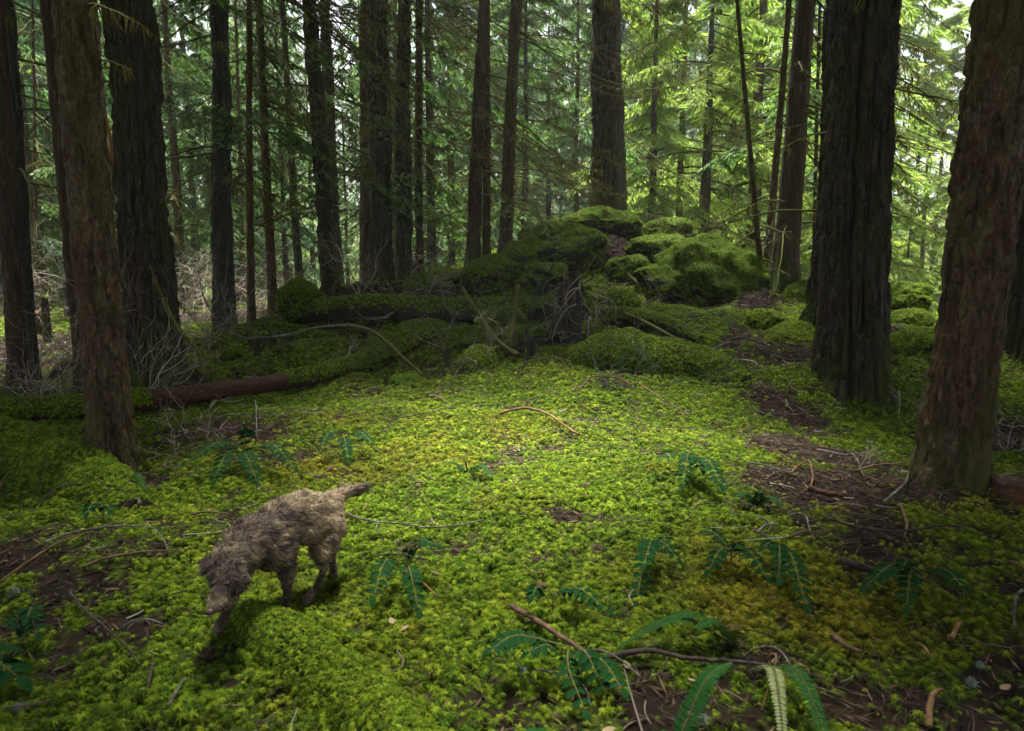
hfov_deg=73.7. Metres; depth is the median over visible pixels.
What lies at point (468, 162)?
conifer
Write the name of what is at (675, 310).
moss hummock
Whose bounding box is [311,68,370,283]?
conifer
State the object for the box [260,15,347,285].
conifer
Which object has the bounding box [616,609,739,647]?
sword fern
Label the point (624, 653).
stick
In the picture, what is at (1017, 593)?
twig
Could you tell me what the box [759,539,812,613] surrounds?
leafy sprig
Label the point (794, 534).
twig
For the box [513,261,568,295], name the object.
mossy boulder
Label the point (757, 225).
sapling
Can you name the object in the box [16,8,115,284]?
conifer
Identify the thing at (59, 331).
bare shrub
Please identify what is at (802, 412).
twig
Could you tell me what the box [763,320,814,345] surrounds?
moss hummock
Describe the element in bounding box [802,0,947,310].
conifer
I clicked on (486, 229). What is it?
hemlock tree
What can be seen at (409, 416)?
twig
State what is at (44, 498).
twig
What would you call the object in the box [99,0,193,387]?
fir tree
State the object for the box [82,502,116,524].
leafy sprig
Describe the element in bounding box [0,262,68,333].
bare shrub
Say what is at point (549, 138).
conifer
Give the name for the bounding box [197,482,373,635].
dog
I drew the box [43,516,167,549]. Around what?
twig
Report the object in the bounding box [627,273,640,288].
root arch
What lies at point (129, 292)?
bare shrub
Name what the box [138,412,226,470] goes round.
bare shrub
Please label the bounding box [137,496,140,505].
stick
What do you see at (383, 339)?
hooked branch
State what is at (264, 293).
bare shrub
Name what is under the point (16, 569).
twig
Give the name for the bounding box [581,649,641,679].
twig
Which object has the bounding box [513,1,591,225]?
conifer
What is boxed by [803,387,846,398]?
stick
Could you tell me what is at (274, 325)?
fallen log
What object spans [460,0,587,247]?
conifer
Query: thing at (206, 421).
twig
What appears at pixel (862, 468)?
twig
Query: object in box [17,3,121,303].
conifer
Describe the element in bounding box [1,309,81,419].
bare shrub
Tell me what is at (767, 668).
sword fern
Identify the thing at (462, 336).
moss hummock
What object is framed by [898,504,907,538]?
stick
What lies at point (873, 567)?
twig
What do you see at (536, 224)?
bare shrub
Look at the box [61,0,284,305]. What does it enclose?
conifer
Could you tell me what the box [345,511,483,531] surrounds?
twig
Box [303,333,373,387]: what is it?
bare shrub
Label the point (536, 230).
mossy boulder
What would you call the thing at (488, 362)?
mossy boulder
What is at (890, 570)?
leafy sprig
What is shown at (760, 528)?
twig
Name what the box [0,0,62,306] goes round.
conifer
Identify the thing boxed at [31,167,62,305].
conifer
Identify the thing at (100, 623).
twig
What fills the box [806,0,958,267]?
conifer
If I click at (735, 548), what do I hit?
leafy sprig
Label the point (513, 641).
leafy sprig
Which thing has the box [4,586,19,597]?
lichen tuft
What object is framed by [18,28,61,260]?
conifer
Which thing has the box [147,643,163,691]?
twig
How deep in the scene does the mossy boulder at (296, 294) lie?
11.85 m
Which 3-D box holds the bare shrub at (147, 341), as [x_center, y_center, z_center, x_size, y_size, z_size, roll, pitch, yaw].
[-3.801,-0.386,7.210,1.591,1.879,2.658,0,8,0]
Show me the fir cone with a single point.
(544, 586)
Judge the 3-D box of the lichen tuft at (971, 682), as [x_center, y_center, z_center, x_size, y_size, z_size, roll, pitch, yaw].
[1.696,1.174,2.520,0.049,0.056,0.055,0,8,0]
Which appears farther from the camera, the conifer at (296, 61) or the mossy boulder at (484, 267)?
the conifer at (296, 61)
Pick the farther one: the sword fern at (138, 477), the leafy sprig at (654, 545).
the sword fern at (138, 477)
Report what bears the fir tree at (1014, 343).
on the ground
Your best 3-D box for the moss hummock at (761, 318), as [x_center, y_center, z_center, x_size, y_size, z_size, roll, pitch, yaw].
[3.928,-0.661,10.840,0.762,0.517,0.702,0,8,0]
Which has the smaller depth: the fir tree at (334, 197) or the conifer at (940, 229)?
the fir tree at (334, 197)
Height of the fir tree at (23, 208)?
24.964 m
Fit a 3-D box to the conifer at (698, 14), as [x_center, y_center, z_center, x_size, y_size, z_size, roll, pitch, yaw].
[10.164,-14.422,32.006,8.660,24.441,9.567,5,9,31]
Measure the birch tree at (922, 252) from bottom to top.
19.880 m
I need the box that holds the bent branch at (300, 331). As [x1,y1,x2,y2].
[198,270,349,338]
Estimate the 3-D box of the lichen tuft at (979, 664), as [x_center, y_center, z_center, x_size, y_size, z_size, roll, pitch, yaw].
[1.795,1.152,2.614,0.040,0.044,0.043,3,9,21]
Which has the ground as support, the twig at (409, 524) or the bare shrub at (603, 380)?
the bare shrub at (603, 380)
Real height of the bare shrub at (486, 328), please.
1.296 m
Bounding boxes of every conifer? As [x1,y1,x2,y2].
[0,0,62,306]
[0,6,62,308]
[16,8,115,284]
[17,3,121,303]
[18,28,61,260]
[19,0,117,251]
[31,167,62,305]
[33,0,208,295]
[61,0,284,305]
[114,0,206,290]
[153,0,276,298]
[165,0,317,300]
[168,52,245,302]
[184,0,320,297]
[233,0,349,284]
[233,94,281,295]
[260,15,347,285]
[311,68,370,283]
[334,0,526,283]
[354,11,445,270]
[389,0,518,266]
[414,0,538,268]
[441,0,561,260]
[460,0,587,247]
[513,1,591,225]
[521,0,634,212]
[543,1,669,216]
[566,0,746,230]
[579,0,699,225]
[624,0,767,234]
[626,0,811,259]
[635,2,810,242]
[680,0,821,279]
[712,0,824,278]
[717,0,953,313]
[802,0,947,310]
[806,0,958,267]
[889,207,940,293]
[891,0,963,288]
[892,2,969,282]
[894,6,970,292]
[908,114,958,311]
[929,226,945,300]
[932,191,946,302]
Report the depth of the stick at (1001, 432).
6.59 m
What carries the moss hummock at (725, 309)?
on the ground
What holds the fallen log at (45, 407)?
on the ground
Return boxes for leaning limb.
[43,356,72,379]
[147,264,206,377]
[505,283,519,355]
[623,311,677,338]
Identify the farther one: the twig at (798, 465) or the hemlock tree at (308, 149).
the hemlock tree at (308, 149)
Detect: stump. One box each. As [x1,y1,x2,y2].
[35,309,42,335]
[525,269,620,341]
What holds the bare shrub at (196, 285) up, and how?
on the ground
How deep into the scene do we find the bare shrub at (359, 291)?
12.45 m
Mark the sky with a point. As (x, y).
(946, 45)
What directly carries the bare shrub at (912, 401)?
on the ground
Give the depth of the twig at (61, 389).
8.02 m
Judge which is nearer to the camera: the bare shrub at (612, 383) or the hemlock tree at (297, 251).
the bare shrub at (612, 383)
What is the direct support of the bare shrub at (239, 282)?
on the ground
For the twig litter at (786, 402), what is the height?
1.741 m
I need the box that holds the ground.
[0,212,1023,730]
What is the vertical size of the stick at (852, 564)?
0.055 m
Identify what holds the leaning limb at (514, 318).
on the ground
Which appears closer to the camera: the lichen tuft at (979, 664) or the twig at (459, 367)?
the lichen tuft at (979, 664)
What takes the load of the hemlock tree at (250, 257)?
on the ground
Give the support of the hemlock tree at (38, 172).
on the ground
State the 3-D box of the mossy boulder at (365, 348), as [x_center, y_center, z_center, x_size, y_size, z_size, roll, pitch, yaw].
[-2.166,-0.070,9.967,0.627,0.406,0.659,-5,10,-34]
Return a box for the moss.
[0,231,1023,730]
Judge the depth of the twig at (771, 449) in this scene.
5.41 m
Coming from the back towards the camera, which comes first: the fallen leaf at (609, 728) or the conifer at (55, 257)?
the conifer at (55, 257)
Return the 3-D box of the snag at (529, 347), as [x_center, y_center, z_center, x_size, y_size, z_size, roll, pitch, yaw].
[0.213,-0.264,9.665,0.273,0.435,0.269,0,8,0]
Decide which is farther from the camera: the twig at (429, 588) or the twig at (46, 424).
the twig at (46, 424)
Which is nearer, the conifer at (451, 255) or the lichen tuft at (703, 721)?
the lichen tuft at (703, 721)
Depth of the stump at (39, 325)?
12.91 m
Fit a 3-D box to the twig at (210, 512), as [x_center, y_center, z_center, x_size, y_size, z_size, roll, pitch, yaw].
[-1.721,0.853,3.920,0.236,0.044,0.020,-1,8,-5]
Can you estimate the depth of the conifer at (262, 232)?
29.38 m
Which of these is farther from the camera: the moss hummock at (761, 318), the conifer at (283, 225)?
the conifer at (283, 225)
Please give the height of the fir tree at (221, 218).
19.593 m
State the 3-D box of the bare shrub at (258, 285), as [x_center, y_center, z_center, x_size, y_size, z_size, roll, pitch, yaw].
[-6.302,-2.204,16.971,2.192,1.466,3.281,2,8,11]
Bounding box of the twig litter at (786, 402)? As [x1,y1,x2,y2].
[0,280,1023,730]
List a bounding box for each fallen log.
[0,325,437,419]
[192,319,348,348]
[288,292,554,322]
[595,303,706,342]
[989,472,1023,508]
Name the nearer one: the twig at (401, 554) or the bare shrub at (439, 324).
the twig at (401, 554)
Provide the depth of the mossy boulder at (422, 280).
13.65 m
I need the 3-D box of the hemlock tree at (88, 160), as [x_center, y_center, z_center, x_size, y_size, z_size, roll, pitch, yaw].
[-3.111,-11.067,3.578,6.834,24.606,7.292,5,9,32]
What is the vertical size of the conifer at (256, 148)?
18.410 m
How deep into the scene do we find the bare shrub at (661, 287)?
12.05 m
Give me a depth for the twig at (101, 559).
3.29 m
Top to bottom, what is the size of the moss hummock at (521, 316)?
0.537 m
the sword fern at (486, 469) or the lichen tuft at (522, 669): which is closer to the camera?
the lichen tuft at (522, 669)
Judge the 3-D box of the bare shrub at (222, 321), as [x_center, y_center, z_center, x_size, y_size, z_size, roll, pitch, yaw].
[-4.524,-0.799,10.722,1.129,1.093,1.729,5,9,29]
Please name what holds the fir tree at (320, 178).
on the ground
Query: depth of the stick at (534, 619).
2.74 m
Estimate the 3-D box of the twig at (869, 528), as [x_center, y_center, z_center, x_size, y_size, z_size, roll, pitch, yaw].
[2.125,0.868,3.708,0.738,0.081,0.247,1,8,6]
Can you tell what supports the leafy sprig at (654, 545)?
on the ground
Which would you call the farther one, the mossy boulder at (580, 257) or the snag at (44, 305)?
the mossy boulder at (580, 257)
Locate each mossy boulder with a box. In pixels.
[219,346,245,360]
[274,277,325,324]
[343,346,387,369]
[388,371,428,386]
[402,267,461,289]
[455,343,499,372]
[459,253,518,297]
[500,235,554,271]
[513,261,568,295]
[517,220,560,240]
[540,222,609,271]
[553,205,643,235]
[603,254,649,281]
[624,233,686,262]
[634,264,693,300]
[641,217,696,238]
[654,232,772,299]
[890,280,934,310]
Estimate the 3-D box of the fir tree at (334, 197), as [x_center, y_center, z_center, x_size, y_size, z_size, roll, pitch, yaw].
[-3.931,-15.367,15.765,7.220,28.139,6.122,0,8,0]
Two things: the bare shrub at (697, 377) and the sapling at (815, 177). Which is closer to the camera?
the bare shrub at (697, 377)
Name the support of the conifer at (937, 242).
on the ground
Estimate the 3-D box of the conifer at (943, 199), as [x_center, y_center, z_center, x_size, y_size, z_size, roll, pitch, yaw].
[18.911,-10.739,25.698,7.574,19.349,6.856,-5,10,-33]
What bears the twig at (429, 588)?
on the ground
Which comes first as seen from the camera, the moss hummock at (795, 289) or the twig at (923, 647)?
the twig at (923, 647)
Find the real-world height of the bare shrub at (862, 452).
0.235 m
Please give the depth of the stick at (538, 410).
6.72 m
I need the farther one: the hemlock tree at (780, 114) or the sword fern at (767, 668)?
the hemlock tree at (780, 114)
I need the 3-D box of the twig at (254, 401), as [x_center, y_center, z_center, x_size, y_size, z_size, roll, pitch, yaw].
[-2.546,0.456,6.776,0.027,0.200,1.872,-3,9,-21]
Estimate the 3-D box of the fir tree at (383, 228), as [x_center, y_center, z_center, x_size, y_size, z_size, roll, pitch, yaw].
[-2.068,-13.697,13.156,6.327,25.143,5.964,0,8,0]
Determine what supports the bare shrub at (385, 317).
on the ground
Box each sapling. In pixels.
[697,0,811,267]
[765,0,820,242]
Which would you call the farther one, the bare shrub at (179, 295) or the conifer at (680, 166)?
the conifer at (680, 166)
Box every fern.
[132,472,148,493]
[181,427,298,488]
[367,537,442,618]
[444,460,492,476]
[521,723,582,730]
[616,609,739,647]
[660,662,732,730]
[757,664,828,730]
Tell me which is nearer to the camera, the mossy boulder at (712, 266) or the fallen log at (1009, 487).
the fallen log at (1009, 487)
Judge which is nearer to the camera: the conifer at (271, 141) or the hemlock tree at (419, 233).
the hemlock tree at (419, 233)
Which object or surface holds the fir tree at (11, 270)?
on the ground
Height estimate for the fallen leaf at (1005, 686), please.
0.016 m
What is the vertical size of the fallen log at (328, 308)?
0.552 m
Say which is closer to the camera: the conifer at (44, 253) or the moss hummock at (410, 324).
the moss hummock at (410, 324)
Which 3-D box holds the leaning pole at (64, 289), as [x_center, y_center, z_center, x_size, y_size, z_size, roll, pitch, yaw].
[-6.651,-0.953,10.361,0.490,0.510,0.128,5,9,29]
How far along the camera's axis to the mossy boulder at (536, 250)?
13.15 m
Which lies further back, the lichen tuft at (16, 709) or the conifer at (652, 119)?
the conifer at (652, 119)
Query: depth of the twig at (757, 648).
2.55 m
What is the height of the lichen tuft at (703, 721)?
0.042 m
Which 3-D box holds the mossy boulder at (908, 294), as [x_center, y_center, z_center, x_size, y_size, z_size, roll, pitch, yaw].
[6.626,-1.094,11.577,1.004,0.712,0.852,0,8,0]
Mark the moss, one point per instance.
(166, 583)
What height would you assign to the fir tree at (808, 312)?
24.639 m
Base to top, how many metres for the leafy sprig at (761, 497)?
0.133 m
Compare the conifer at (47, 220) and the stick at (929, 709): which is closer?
the stick at (929, 709)
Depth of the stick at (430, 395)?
7.46 m
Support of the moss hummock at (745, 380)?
on the ground
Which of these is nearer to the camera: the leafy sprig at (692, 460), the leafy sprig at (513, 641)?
the leafy sprig at (513, 641)
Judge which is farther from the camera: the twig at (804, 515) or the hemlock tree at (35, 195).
the hemlock tree at (35, 195)
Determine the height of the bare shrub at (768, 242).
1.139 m
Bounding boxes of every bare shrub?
[0,233,202,306]
[0,235,224,411]
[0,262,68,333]
[0,292,79,389]
[0,301,80,396]
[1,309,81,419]
[31,211,68,319]
[33,217,243,388]
[34,274,186,365]
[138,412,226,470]
[150,381,251,445]
[171,229,307,316]
[175,248,245,321]
[177,247,243,312]
[178,262,258,336]
[181,279,268,351]
[208,252,293,306]
[212,416,284,464]
[237,251,295,319]
[259,248,320,286]
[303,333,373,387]
[305,214,387,293]
[339,227,459,319]
[379,241,468,294]
[407,283,469,352]
[443,175,595,349]
[456,273,515,371]
[491,207,579,245]
[544,254,618,346]
[584,333,664,395]
[596,336,632,391]
[632,313,759,390]
[645,255,682,302]
[747,222,784,269]
[852,438,880,468]
[888,375,928,421]
[994,408,1023,455]
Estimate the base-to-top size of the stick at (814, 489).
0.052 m
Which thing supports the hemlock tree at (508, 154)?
on the ground
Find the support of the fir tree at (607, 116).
on the ground
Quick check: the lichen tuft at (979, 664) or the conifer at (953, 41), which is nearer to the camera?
the lichen tuft at (979, 664)
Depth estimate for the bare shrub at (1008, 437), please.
6.25 m
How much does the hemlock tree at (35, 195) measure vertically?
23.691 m
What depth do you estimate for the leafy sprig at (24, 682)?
2.40 m
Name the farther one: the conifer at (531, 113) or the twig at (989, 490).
the conifer at (531, 113)
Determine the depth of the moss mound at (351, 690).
2.38 m
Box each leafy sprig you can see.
[0,643,32,692]
[2,605,46,641]
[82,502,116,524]
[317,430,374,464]
[482,630,628,722]
[524,584,614,617]
[630,537,682,607]
[656,451,725,491]
[699,527,771,584]
[734,491,781,506]
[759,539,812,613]
[859,558,969,614]
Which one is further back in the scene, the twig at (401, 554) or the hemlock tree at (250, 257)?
the hemlock tree at (250, 257)
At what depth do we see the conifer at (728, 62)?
19.88 m
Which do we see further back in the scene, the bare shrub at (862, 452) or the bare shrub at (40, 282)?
the bare shrub at (40, 282)
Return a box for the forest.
[19,0,924,286]
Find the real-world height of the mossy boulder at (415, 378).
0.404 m
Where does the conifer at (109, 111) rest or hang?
on the ground
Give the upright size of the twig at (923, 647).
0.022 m
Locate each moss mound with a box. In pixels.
[0,414,154,511]
[216,592,443,730]
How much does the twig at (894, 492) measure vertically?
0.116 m
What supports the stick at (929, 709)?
on the ground
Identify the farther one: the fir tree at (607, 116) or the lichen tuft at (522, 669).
the fir tree at (607, 116)
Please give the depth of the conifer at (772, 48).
19.96 m
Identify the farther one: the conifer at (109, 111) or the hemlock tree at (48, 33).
the conifer at (109, 111)
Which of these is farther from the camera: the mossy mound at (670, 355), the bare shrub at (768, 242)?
the bare shrub at (768, 242)
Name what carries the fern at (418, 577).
on the ground
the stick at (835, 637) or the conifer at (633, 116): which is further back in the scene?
the conifer at (633, 116)
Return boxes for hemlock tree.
[17,0,107,386]
[17,0,210,309]
[18,0,245,316]
[51,0,148,473]
[175,0,490,320]
[180,0,476,316]
[195,0,458,278]
[234,0,246,304]
[253,0,534,280]
[352,0,581,274]
[377,0,695,267]
[396,0,642,257]
[423,0,698,252]
[693,0,963,279]
[905,0,1023,495]
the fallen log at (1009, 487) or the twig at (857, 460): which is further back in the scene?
the twig at (857, 460)
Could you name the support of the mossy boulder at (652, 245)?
on the ground
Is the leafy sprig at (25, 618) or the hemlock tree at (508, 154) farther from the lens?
the hemlock tree at (508, 154)
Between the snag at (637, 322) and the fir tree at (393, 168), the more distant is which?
the fir tree at (393, 168)
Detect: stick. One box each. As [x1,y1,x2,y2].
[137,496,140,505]
[429,394,445,402]
[500,407,579,435]
[510,603,591,659]
[572,368,689,416]
[602,648,773,666]
[730,336,771,349]
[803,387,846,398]
[807,484,843,497]
[829,632,861,653]
[841,557,887,572]
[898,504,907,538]
[925,688,944,728]
[994,425,1019,448]
[1008,561,1023,568]
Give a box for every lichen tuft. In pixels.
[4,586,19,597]
[10,701,28,715]
[518,666,527,674]
[700,714,707,723]
[964,676,978,689]
[976,660,984,669]
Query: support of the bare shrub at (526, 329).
on the ground
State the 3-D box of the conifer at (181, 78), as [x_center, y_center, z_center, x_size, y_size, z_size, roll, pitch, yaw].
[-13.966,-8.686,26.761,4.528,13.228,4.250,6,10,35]
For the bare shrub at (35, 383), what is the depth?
7.80 m
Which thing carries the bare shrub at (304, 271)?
on the ground
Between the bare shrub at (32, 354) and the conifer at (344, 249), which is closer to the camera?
the bare shrub at (32, 354)
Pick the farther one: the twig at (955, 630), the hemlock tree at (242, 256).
the hemlock tree at (242, 256)
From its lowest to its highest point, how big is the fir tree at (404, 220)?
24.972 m
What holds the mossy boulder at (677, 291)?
on the ground
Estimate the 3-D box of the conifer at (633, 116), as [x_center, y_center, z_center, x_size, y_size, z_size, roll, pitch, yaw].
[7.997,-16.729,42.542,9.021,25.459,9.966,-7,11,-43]
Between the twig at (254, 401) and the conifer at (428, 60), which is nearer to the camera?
the twig at (254, 401)
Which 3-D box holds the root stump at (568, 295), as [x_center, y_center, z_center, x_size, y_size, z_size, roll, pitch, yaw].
[1.225,-0.850,10.574,1.660,1.273,1.226,6,10,36]
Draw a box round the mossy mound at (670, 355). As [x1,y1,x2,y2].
[567,326,754,383]
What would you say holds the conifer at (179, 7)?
on the ground
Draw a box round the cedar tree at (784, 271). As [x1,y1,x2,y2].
[729,0,964,303]
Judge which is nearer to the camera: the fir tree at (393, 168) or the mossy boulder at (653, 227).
the mossy boulder at (653, 227)
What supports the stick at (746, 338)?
on the ground
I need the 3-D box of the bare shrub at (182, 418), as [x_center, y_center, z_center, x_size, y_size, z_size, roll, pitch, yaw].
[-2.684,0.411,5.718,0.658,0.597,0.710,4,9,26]
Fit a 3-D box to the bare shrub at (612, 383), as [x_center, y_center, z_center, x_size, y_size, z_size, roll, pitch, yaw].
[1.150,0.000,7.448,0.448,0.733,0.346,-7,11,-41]
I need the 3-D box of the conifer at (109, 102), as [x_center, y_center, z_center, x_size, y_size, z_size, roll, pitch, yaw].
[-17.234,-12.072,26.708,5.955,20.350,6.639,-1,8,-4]
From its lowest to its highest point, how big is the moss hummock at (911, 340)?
0.725 m
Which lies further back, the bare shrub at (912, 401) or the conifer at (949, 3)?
the conifer at (949, 3)
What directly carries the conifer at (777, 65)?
on the ground
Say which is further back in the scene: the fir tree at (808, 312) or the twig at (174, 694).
the fir tree at (808, 312)
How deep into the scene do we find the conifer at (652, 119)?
22.25 m
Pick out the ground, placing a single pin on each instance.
(970, 704)
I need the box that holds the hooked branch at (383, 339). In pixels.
[346,323,423,375]
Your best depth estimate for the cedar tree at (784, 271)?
11.95 m
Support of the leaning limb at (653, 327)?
on the ground
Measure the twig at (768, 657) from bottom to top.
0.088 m
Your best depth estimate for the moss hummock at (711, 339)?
9.80 m
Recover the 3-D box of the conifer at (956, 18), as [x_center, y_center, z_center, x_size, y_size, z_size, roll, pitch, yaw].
[26.616,-14.399,38.285,8.838,22.385,7.954,-5,9,-30]
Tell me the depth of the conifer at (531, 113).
41.80 m
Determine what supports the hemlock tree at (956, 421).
on the ground
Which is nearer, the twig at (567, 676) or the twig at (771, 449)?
the twig at (567, 676)
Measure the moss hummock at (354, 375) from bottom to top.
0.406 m
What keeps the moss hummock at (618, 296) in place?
on the ground
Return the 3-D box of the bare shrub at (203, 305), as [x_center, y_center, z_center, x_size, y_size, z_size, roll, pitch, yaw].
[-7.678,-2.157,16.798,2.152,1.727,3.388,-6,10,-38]
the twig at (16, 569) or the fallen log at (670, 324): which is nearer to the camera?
the twig at (16, 569)
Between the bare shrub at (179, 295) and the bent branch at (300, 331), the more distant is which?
the bare shrub at (179, 295)
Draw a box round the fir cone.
[532,582,547,588]
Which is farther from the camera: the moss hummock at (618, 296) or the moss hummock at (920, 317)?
the moss hummock at (618, 296)
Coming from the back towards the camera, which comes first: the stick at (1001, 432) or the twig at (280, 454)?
the stick at (1001, 432)
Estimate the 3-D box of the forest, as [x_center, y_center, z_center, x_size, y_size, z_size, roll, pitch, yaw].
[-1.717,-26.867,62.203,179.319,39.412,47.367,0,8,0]
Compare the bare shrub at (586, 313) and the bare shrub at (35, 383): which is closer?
the bare shrub at (35, 383)
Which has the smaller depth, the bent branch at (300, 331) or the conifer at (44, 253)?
the bent branch at (300, 331)
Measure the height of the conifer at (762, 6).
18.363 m
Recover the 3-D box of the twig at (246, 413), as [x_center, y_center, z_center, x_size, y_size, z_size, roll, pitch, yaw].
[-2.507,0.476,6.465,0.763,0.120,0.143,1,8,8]
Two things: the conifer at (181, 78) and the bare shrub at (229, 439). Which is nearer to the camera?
the bare shrub at (229, 439)
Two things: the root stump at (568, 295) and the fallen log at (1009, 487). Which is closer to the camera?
the fallen log at (1009, 487)
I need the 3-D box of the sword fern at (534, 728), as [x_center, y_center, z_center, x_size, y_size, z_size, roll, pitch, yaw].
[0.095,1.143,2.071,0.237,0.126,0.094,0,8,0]
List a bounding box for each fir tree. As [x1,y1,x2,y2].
[0,0,32,396]
[4,0,234,380]
[32,0,343,334]
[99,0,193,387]
[178,0,526,292]
[205,0,498,284]
[285,0,558,282]
[288,0,599,280]
[392,1,396,276]
[532,0,771,246]
[656,0,969,327]
[811,0,913,410]
[1003,187,1023,363]
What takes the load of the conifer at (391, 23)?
on the ground
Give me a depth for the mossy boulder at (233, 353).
10.12 m
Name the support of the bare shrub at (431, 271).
on the ground
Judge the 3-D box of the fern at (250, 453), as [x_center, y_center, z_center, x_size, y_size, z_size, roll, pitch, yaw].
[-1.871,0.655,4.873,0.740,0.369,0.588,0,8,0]
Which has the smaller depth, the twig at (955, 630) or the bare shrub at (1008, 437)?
the twig at (955, 630)
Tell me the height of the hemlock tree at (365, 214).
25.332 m
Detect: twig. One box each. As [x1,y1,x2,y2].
[0,383,72,485]
[0,533,89,582]
[35,385,82,391]
[39,476,86,506]
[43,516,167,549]
[69,589,139,665]
[81,549,180,568]
[117,618,161,631]
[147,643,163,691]
[167,678,185,706]
[175,406,241,445]
[191,511,233,515]
[211,411,288,419]
[234,453,314,463]
[253,400,257,438]
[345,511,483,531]
[373,552,432,560]
[388,412,431,421]
[401,571,436,596]
[450,352,478,388]
[536,669,592,708]
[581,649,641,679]
[714,339,786,359]
[743,645,797,683]
[748,445,793,463]
[748,462,807,480]
[756,523,778,533]
[761,653,776,709]
[766,397,837,414]
[789,530,822,537]
[790,460,813,493]
[791,513,810,533]
[825,513,963,531]
[838,557,935,586]
[847,450,863,475]
[855,462,908,472]
[883,466,909,503]
[915,642,931,657]
[949,621,963,639]
[987,472,1023,493]
[1012,588,1023,630]
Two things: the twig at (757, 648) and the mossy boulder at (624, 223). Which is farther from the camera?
the mossy boulder at (624, 223)
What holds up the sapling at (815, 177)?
on the ground
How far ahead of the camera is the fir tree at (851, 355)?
7.58 m
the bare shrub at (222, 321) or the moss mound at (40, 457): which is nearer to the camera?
the moss mound at (40, 457)
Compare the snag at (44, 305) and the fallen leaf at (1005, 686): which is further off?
the snag at (44, 305)
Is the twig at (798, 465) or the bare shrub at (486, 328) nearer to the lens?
the twig at (798, 465)
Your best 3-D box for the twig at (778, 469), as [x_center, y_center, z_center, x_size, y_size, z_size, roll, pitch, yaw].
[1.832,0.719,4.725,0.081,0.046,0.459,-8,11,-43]
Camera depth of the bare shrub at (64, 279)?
13.11 m
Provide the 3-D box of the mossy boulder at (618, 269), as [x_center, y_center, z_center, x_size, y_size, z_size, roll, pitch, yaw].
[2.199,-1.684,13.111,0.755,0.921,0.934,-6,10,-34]
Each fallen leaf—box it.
[602,726,614,730]
[1000,684,1010,689]
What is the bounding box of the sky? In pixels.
[27,0,972,212]
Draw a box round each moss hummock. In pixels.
[326,371,375,382]
[395,317,450,332]
[436,325,490,349]
[473,304,528,328]
[595,286,641,307]
[647,303,696,318]
[693,333,721,345]
[709,306,740,312]
[738,308,785,329]
[738,373,753,386]
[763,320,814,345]
[782,279,806,300]
[890,307,933,326]
[890,325,934,355]
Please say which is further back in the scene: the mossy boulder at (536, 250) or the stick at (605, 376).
the mossy boulder at (536, 250)
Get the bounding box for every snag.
[40,292,54,342]
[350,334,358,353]
[519,333,535,358]
[634,315,639,328]
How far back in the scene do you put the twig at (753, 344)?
9.39 m
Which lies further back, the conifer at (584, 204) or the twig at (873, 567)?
the conifer at (584, 204)
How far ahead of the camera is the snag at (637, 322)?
9.89 m
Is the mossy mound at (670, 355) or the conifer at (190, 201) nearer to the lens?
the mossy mound at (670, 355)
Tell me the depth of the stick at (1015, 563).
3.30 m
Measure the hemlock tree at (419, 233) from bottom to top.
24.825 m
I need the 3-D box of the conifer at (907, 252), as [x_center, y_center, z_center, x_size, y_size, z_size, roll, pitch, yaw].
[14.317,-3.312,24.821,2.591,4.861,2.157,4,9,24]
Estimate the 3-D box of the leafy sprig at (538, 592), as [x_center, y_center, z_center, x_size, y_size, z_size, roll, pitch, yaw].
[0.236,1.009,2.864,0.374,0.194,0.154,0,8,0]
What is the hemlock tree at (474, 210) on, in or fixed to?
on the ground
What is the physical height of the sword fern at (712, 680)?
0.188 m
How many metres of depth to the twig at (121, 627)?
2.78 m

